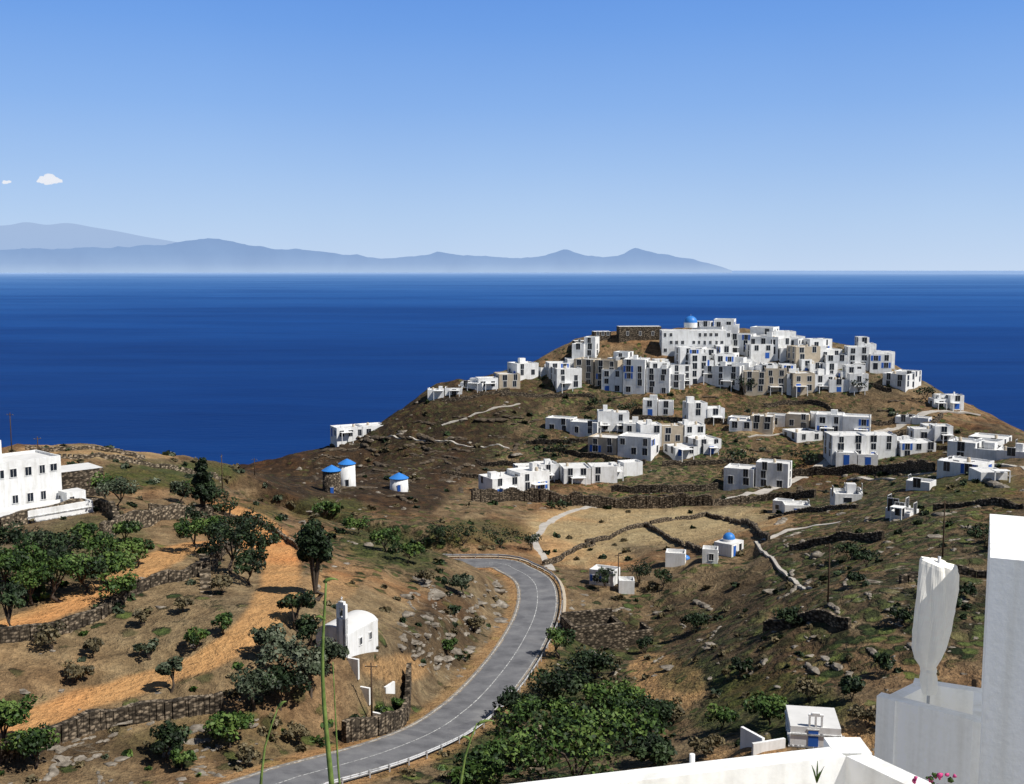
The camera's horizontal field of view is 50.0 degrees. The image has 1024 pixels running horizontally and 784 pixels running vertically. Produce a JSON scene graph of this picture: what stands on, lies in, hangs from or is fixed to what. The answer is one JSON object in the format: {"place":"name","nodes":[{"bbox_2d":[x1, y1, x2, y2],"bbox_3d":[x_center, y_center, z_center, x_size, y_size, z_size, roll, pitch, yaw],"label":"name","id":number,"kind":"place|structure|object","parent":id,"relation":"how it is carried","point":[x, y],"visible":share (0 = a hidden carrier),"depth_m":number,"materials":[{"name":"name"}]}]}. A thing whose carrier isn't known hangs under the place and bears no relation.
{"place":"outdoors","nodes":[
{"label":"outdoors","id":0,"kind":"place"},
{"bbox_2d":[36,174,61,184],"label":"cloud","id":1,"kind":"structure","parent":0,"point":[46,179],"depth_m":27216.31,"materials":[{"name":"white"}]},
{"bbox_2d":[0,222,174,249],"bbox_3d":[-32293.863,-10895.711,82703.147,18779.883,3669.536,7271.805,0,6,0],"label":"distant mountain","id":2,"kind":"structure","parent":0,"point":[28,235],"depth_m":82659.29,"materials":[{"name":"blue"}]},
{"bbox_2d":[0,238,731,272],"bbox_3d":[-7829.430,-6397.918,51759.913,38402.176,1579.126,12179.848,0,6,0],"label":"islands","id":3,"kind":"object","parent":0,"point":[208,255],"visible":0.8,"depth_m":50595.32,"materials":[{"name":"blue"}]},
{"bbox_2d":[259,577,492,783],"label":"reed stems","id":4,"kind":"object","parent":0,"point":[327,745],"visible":1,"depth_m":7.19,"materials":[{"name":"green plant"}]},
{"bbox_2d":[219,558,557,783],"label":"road asphalt","id":5,"kind":"structure","parent":0,"point":[511,659],"depth_m":145.69,"materials":[{"name":"asphalt"}]},
{"bbox_2d":[322,554,562,783],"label":"guard rail","id":6,"kind":"object","parent":5,"relation":"on","point":[408,759],"visible":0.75,"depth_m":126.27,"materials":[{"name":"silver metal"}]},
{"bbox_2d":[0,328,1023,783],"bbox_3d":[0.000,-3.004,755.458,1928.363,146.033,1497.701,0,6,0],"label":"hillside","id":7,"kind":"structure","parent":0,"point":[124,674],"depth_m":173.57,"materials":[{"name":"brown soil"}]},
{"bbox_2d":[0,440,103,522],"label":"building","id":8,"kind":"structure","parent":7,"relation":"on","point":[29,479],"depth_m":182.08,"materials":[{"name":"white paint"}]},
{"bbox_2d":[316,596,394,715],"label":"chapel","id":9,"kind":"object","parent":7,"relation":"on","point":[355,632],"visible":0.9,"depth_m":133.53,"materials":[{"name":"white paint"}]},
{"bbox_2d":[0,461,795,783],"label":"trees","id":10,"kind":"object","parent":7,"relation":"on","point":[488,761],"depth_m":122.49,"materials":[{"name":"green plant"}]},
{"bbox_2d":[9,413,949,715],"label":"utility poles","id":11,"kind":"object","parent":7,"relation":"on","point":[615,555],"visible":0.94,"depth_m":157.25,"materials":[{"name":"brown wood"}]},
{"bbox_2d":[2,410,987,783],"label":"shrubs","id":12,"kind":"object","parent":7,"relation":"on","point":[248,754],"depth_m":126.91,"materials":[{"name":"green plant"}]},
{"bbox_2d":[21,376,968,759],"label":"olive vegetation","id":13,"kind":"object","parent":7,"relation":"on","point":[271,638],"depth_m":125.06,"materials":[{"name":"green plant"}]},
{"bbox_2d":[0,349,1001,765],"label":"vegetation","id":14,"kind":"object","parent":7,"relation":"on","point":[312,541],"depth_m":149.85,"materials":[{"name":"green plant"}]},
{"bbox_2d":[448,556,565,626],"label":"bend wall","id":15,"kind":"structure","parent":7,"relation":"on","point":[564,598],"depth_m":231.42,"materials":[{"name":"stone"}]},
{"bbox_2d":[0,377,1023,775],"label":"stone walls","id":16,"kind":"structure","parent":7,"relation":"on","point":[596,629],"depth_m":188.77,"materials":[{"name":"grey stone"}]},
{"bbox_2d":[7,356,1023,783],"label":"boulders","id":17,"kind":"object","parent":7,"relation":"on","point":[195,728],"visible":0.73,"depth_m":180.55,"materials":[{"name":"grey stone"}]},
{"bbox_2d":[322,459,793,593],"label":"towers and chapels","id":18,"kind":"structure","parent":7,"relation":"on","point":[335,479],"depth_m":225.94,"materials":[{"name":"white paint"}]},
{"bbox_2d":[330,316,1023,521],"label":"hilltop village","id":19,"kind":"object","parent":7,"relation":"on","point":[708,352],"visible":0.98,"depth_m":437.14,"materials":[{"name":"white paint"}]},
{"bbox_2d":[369,403,1023,589],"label":"concrete lanes","id":20,"kind":"structure","parent":7,"relation":"on","point":[544,525],"depth_m":330.93,"materials":[{"name":"grey concrete"}]},
{"bbox_2d":[513,514,1023,783],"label":"terrace","id":21,"kind":"structure","parent":7,"relation":"on","point":[971,734],"depth_m":16.44,"materials":[{"name":"paint"}]},
{"bbox_2d":[812,761,956,783],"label":"potted plants","id":22,"kind":"object","parent":21,"relation":"attached to","point":[939,775],"visible":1,"depth_m":9.03,"materials":[{"name":"pink"}]},
{"bbox_2d":[912,556,958,703],"bbox_3d":[7.071,4.402,18.429,0.727,3.372,0.500,-2,7,-17],"label":"closed patio umbrella","id":23,"kind":"object","parent":21,"relation":"on","point":[937,594],"visible":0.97,"depth_m":18.24,"materials":[{"name":"fabric"}]},
{"bbox_2d":[740,705,844,755],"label":"building","id":24,"kind":"structure","parent":7,"relation":"on","point":[809,727],"depth_m":101.59,"materials":[{"name":"white paint"}]},
{"bbox_2d":[0,271,1023,464],"bbox_3d":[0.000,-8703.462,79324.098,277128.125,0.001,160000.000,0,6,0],"label":"sea water","id":25,"kind":"structure","parent":0,"point":[238,368],"depth_m":2251.99,"materials":[{"name":"blue liquid"}]},
{"bbox_2d":[0,0,1023,270],"label":"sky","id":26,"kind":"structure","parent":0,"point":[734,135],"materials":[{"name":"blue"}]}
]}

